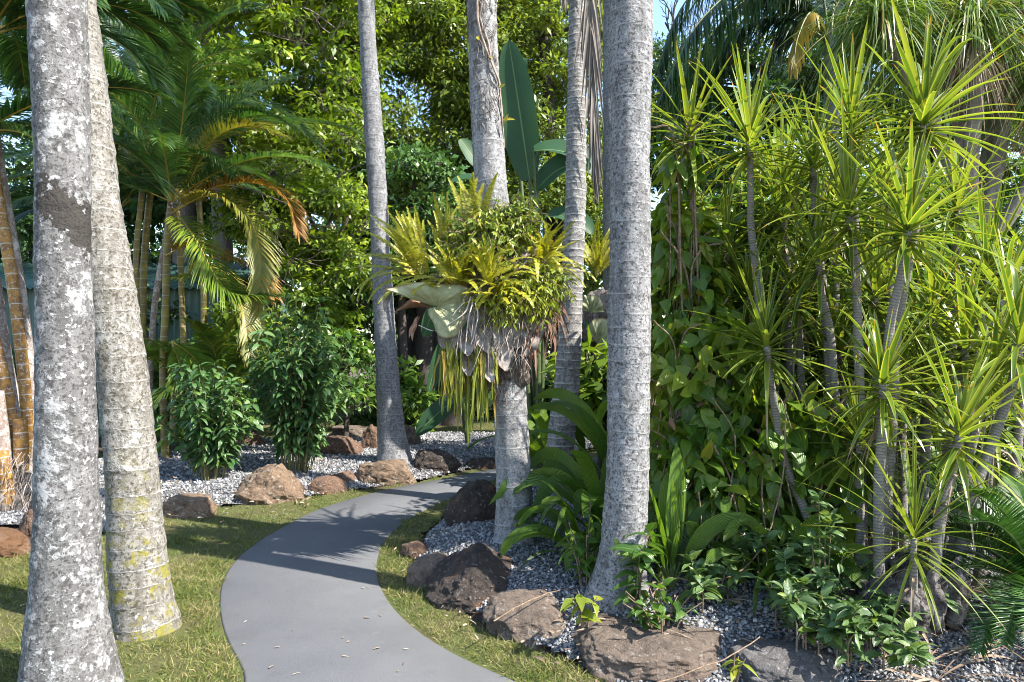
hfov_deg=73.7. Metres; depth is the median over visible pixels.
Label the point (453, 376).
tassel fern
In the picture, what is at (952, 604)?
shrub
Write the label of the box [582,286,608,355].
staghorn fern
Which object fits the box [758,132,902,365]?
dracaena
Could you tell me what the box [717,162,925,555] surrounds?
dracaena
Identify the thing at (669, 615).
leaf litter
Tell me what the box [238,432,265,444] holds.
rock
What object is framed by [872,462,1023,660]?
cycad
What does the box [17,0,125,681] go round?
palm tree
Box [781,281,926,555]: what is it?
dracaena
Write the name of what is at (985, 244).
dracaena
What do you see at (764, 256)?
background shrub
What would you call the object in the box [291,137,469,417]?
broadleaf tree
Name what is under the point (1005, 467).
background shrub
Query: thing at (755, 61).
broadleaf tree
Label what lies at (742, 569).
bare runner
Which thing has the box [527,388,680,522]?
palm grass
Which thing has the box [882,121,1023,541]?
dracaena
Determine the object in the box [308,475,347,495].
rock
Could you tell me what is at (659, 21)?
sky
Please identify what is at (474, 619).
ground
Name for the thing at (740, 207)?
climbing creeper
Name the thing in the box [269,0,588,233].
broadleaf tree
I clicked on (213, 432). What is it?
leafy shrub
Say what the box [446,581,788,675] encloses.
leaf litter
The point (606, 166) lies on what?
palm tree
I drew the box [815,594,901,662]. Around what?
shrub
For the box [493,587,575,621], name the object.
bare runner
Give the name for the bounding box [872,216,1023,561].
dracaena
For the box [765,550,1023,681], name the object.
leaf litter
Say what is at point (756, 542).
shrub
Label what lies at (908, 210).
dracaena
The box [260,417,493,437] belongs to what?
lawn grass
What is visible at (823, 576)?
shrub
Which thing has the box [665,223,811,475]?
dracaena
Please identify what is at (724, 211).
dracaena
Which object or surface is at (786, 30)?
weeping palm
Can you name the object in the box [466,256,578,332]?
leafy epiphyte
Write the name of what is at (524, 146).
giant strelitzia
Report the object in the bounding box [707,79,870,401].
dracaena
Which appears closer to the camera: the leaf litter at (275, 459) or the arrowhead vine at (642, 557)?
the arrowhead vine at (642, 557)
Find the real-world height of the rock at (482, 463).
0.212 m
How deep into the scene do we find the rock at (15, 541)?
4.79 m
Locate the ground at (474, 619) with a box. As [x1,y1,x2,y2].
[0,355,1023,673]
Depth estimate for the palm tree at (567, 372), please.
5.92 m
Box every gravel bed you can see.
[0,433,592,531]
[418,486,1023,681]
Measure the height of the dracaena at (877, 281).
2.327 m
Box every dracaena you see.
[649,42,781,256]
[658,41,831,549]
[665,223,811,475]
[668,177,794,385]
[685,252,856,566]
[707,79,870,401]
[716,140,866,414]
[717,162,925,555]
[722,64,910,508]
[725,207,892,400]
[727,75,1009,570]
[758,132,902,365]
[766,19,950,385]
[771,201,1002,558]
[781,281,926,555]
[781,367,936,594]
[782,292,973,576]
[794,116,1023,571]
[797,430,1022,678]
[820,0,1023,558]
[824,285,1023,553]
[840,97,985,550]
[857,327,1023,640]
[865,228,1023,537]
[865,296,978,550]
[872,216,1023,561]
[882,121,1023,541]
[890,175,1023,560]
[901,264,1023,558]
[901,325,1023,588]
[902,245,1023,564]
[936,181,1023,561]
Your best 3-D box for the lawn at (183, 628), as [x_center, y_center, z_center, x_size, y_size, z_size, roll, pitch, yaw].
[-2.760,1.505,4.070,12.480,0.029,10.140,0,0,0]
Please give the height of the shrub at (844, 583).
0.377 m
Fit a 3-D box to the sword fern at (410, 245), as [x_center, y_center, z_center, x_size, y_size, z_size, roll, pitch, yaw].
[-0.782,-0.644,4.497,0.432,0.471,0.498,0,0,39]
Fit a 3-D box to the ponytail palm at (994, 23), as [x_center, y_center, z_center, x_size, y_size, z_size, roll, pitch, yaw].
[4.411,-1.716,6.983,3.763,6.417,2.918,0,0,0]
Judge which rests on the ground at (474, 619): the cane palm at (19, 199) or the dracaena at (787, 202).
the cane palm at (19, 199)
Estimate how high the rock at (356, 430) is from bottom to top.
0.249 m
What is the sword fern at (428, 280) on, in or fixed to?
on the staghorn fern at (514, 348)
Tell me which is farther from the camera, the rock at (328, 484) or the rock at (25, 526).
the rock at (328, 484)
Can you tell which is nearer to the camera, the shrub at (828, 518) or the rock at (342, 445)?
the shrub at (828, 518)
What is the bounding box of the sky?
[0,0,1023,351]
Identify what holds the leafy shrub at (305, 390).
on the gravel bed at (221, 494)
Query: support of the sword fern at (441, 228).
on the staghorn fern at (514, 348)
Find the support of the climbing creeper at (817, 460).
on the gravel bed at (732, 635)
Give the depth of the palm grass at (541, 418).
6.50 m
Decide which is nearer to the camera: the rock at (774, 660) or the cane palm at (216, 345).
the rock at (774, 660)
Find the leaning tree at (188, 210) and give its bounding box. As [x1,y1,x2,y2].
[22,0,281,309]
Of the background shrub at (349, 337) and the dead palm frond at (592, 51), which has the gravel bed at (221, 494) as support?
the background shrub at (349, 337)
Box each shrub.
[11,345,17,382]
[97,361,269,452]
[146,294,217,440]
[154,357,268,481]
[188,300,302,433]
[241,292,363,473]
[303,326,376,436]
[328,366,410,426]
[361,354,441,431]
[464,381,493,421]
[488,311,656,438]
[539,326,659,477]
[657,253,939,454]
[676,550,757,613]
[717,523,820,597]
[753,539,841,637]
[769,578,873,666]
[794,488,861,620]
[804,195,1022,405]
[805,540,885,608]
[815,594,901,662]
[845,573,930,644]
[858,604,936,674]
[907,376,1023,512]
[941,573,963,622]
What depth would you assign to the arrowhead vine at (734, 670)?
2.71 m
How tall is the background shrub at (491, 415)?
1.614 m
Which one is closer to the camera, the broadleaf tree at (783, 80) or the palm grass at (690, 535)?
the palm grass at (690, 535)
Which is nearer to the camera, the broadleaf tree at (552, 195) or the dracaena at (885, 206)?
the dracaena at (885, 206)
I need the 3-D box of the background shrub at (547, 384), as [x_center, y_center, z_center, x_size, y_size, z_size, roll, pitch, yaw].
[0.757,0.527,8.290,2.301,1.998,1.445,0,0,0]
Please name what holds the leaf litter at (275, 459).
on the gravel bed at (221, 494)
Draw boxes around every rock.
[0,527,30,558]
[18,509,32,539]
[162,492,217,518]
[233,463,304,504]
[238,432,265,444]
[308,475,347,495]
[317,435,363,454]
[330,425,367,436]
[331,471,355,481]
[356,459,416,487]
[361,424,376,448]
[400,540,428,561]
[405,425,421,444]
[406,552,447,591]
[413,449,461,474]
[425,542,513,615]
[444,479,495,525]
[465,457,494,469]
[483,588,565,650]
[572,612,725,681]
[727,638,847,681]
[855,548,970,638]
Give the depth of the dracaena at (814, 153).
4.22 m
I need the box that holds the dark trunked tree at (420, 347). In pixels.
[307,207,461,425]
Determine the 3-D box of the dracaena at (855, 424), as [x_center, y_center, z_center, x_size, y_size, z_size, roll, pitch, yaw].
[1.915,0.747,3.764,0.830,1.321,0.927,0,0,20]
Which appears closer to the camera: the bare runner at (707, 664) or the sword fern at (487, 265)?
the bare runner at (707, 664)
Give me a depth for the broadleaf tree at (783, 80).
12.37 m
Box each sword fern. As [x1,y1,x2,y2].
[344,253,415,302]
[362,206,429,278]
[378,275,442,303]
[422,237,488,293]
[426,192,465,257]
[448,172,497,219]
[455,234,541,283]
[455,272,534,310]
[496,218,586,283]
[518,216,595,287]
[584,213,609,277]
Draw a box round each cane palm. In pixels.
[0,0,222,505]
[0,18,341,457]
[1,0,363,396]
[143,308,292,398]
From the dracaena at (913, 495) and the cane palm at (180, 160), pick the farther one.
the cane palm at (180, 160)
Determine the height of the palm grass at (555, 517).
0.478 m
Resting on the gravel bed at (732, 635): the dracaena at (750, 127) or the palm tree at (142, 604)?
the dracaena at (750, 127)
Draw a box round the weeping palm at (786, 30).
[650,0,950,192]
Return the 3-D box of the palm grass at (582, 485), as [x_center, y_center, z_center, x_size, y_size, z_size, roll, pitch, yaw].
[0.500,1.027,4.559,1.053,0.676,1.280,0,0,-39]
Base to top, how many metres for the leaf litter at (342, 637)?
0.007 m
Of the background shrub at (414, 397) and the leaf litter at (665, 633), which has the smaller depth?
the leaf litter at (665, 633)
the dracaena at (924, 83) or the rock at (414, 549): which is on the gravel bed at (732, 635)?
the dracaena at (924, 83)
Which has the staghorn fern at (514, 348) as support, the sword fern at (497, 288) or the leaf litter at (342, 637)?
the sword fern at (497, 288)
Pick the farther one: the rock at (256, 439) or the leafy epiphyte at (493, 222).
the rock at (256, 439)
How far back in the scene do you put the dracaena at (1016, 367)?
3.48 m
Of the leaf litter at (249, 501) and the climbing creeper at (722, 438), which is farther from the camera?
the leaf litter at (249, 501)
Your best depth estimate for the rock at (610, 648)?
3.10 m
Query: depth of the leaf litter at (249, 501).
6.53 m
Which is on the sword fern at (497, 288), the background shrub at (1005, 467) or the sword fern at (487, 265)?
the sword fern at (487, 265)
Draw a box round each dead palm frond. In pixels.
[559,0,570,12]
[572,0,603,209]
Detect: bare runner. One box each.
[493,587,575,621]
[651,404,786,595]
[657,636,759,681]
[679,491,701,594]
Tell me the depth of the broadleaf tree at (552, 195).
13.11 m
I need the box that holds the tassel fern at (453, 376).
[432,338,499,441]
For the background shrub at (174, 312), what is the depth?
10.36 m
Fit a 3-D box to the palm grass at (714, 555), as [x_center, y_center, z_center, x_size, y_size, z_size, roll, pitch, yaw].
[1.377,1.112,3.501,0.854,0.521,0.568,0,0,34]
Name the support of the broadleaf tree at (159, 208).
on the ground at (474, 619)
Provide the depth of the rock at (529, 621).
3.47 m
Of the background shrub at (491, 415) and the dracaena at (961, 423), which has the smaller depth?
the dracaena at (961, 423)
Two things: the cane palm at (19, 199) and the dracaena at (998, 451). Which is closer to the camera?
the dracaena at (998, 451)
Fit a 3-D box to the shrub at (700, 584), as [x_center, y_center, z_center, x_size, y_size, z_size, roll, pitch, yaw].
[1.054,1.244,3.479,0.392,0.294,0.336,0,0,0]
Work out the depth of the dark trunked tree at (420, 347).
12.35 m
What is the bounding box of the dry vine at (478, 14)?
[466,0,514,147]
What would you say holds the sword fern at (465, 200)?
on the leafy epiphyte at (493, 222)
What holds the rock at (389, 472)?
on the gravel bed at (221, 494)
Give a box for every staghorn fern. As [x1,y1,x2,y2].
[383,243,585,410]
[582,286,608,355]
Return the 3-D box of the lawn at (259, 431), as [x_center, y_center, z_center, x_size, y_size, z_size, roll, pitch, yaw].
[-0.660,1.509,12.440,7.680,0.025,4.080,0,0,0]
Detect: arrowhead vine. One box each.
[555,502,601,588]
[560,591,602,626]
[609,522,669,606]
[618,577,701,633]
[720,653,758,681]
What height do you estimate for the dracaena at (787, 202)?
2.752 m
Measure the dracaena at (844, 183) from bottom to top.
2.860 m
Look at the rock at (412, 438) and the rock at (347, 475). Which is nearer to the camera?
the rock at (347, 475)
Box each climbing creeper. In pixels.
[648,308,836,559]
[650,94,740,530]
[655,476,840,584]
[663,124,981,516]
[753,379,900,543]
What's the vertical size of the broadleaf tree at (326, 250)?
4.533 m
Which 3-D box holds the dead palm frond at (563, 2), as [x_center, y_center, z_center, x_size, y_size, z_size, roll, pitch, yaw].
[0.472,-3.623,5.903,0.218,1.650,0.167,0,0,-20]
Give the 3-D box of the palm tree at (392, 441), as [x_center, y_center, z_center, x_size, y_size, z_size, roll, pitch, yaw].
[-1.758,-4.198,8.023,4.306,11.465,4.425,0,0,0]
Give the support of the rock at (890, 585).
on the gravel bed at (732, 635)
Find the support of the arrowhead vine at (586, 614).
on the rock at (610, 648)
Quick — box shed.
[0,263,292,436]
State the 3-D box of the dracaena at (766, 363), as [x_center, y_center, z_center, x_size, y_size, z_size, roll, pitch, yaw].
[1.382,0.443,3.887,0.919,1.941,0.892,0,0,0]
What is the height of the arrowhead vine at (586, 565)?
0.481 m
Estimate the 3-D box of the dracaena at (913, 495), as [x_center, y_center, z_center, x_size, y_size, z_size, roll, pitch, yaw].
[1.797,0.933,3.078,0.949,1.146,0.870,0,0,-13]
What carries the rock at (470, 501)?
on the gravel bed at (732, 635)
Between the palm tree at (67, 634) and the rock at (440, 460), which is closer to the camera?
the palm tree at (67, 634)
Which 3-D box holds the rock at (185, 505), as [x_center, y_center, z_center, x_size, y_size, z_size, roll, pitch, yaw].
[-2.828,1.480,5.955,0.551,0.274,0.328,0,0,0]
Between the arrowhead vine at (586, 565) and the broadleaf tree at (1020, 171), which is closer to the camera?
the arrowhead vine at (586, 565)
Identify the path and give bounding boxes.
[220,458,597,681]
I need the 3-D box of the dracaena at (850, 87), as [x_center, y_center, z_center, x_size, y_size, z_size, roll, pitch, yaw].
[2.038,-0.215,4.096,1.002,3.234,1.064,0,0,22]
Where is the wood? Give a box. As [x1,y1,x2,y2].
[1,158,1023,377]
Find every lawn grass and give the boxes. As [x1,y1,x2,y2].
[103,469,495,538]
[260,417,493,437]
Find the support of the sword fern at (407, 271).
attached to the staghorn fern at (514, 348)
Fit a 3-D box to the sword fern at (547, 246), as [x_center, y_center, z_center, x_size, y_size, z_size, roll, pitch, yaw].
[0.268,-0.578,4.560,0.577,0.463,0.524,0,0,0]
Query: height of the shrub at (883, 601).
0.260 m
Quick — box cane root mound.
[0,452,32,514]
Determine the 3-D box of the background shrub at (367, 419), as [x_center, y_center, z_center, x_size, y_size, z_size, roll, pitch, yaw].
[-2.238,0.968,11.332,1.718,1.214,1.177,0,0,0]
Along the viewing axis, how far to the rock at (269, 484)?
6.38 m
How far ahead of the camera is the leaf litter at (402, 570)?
3.88 m
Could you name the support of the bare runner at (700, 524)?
on the gravel bed at (732, 635)
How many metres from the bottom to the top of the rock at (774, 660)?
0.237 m
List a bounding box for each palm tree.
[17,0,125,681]
[88,0,182,641]
[358,0,412,462]
[467,0,536,545]
[544,0,586,498]
[584,0,653,613]
[602,0,610,430]
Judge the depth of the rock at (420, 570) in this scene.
4.20 m
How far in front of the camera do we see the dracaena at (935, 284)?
4.05 m
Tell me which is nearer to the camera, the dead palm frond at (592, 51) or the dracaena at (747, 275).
the dracaena at (747, 275)
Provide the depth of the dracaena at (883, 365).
3.32 m
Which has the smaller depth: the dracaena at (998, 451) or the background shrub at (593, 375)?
the dracaena at (998, 451)
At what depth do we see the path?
3.86 m
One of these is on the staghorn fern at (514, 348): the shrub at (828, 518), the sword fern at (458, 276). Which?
the sword fern at (458, 276)
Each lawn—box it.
[0,453,661,681]
[242,412,654,437]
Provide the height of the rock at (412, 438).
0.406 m
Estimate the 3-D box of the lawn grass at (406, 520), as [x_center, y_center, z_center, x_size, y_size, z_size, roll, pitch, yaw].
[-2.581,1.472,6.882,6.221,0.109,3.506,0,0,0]
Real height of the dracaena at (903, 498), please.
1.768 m
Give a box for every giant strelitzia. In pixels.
[415,305,469,442]
[451,40,594,469]
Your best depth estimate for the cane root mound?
5.68 m
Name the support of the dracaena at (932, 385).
on the gravel bed at (732, 635)
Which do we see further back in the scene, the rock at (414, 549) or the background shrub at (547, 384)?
the background shrub at (547, 384)
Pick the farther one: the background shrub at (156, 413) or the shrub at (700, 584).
the background shrub at (156, 413)
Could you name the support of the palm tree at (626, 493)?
on the gravel bed at (732, 635)
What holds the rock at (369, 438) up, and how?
on the gravel bed at (221, 494)
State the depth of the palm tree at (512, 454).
4.56 m
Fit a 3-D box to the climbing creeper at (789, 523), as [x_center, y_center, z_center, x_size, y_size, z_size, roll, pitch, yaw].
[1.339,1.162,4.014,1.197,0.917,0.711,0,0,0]
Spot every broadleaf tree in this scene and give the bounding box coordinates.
[0,5,233,263]
[162,0,415,421]
[204,144,411,424]
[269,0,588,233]
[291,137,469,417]
[434,0,661,364]
[649,0,879,398]
[650,45,1022,314]
[804,1,1023,259]
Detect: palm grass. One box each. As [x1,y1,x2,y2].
[465,397,595,468]
[489,447,606,542]
[500,480,658,572]
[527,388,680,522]
[598,443,760,590]
[688,513,873,615]
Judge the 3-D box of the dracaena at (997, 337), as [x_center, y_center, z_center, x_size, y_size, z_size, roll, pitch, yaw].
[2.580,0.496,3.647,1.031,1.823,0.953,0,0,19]
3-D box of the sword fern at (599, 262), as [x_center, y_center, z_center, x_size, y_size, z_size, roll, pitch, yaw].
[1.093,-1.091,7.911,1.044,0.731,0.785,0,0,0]
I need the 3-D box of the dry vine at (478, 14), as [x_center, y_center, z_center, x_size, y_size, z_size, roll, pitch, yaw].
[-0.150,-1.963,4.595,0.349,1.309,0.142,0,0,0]
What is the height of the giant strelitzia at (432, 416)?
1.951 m
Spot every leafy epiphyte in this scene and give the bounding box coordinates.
[430,192,551,275]
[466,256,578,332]
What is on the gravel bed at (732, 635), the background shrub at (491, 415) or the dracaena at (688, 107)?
the dracaena at (688, 107)
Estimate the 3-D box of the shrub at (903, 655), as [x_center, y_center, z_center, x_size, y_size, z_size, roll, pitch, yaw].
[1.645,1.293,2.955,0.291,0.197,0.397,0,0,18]
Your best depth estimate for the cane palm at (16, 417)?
6.14 m
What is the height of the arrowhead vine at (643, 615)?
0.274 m
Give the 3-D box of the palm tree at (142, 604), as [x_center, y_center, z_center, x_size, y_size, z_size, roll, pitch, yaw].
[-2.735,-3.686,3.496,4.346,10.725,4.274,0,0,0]
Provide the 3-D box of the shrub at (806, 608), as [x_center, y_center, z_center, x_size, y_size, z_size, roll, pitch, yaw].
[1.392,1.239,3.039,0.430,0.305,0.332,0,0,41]
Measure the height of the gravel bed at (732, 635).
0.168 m
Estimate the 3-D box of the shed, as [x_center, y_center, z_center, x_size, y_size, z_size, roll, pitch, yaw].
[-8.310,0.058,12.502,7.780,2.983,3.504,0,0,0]
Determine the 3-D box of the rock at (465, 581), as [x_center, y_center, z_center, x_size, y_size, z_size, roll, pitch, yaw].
[-0.189,1.413,3.998,0.660,0.399,0.475,0,0,0]
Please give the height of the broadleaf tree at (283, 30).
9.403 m
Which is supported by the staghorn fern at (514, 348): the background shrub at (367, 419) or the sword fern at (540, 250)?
the sword fern at (540, 250)
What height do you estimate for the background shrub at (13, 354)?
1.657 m
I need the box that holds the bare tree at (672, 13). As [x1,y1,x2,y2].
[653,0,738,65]
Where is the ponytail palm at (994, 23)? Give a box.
[767,0,1023,481]
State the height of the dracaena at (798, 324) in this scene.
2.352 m
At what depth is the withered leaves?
4.04 m
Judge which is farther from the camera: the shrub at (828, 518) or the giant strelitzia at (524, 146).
the giant strelitzia at (524, 146)
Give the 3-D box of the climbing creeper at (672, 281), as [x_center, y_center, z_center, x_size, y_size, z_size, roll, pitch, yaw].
[1.162,-0.131,4.579,0.796,2.988,0.748,0,0,0]
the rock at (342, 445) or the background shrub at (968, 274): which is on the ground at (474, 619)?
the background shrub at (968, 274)
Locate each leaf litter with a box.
[20,504,617,681]
[101,462,448,517]
[158,445,492,502]
[243,503,415,674]
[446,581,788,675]
[601,574,1003,667]
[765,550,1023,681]
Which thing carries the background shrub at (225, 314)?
on the gravel bed at (221, 494)
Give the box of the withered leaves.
[669,400,814,517]
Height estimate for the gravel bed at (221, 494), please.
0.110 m
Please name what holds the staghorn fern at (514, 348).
attached to the palm tree at (512, 454)

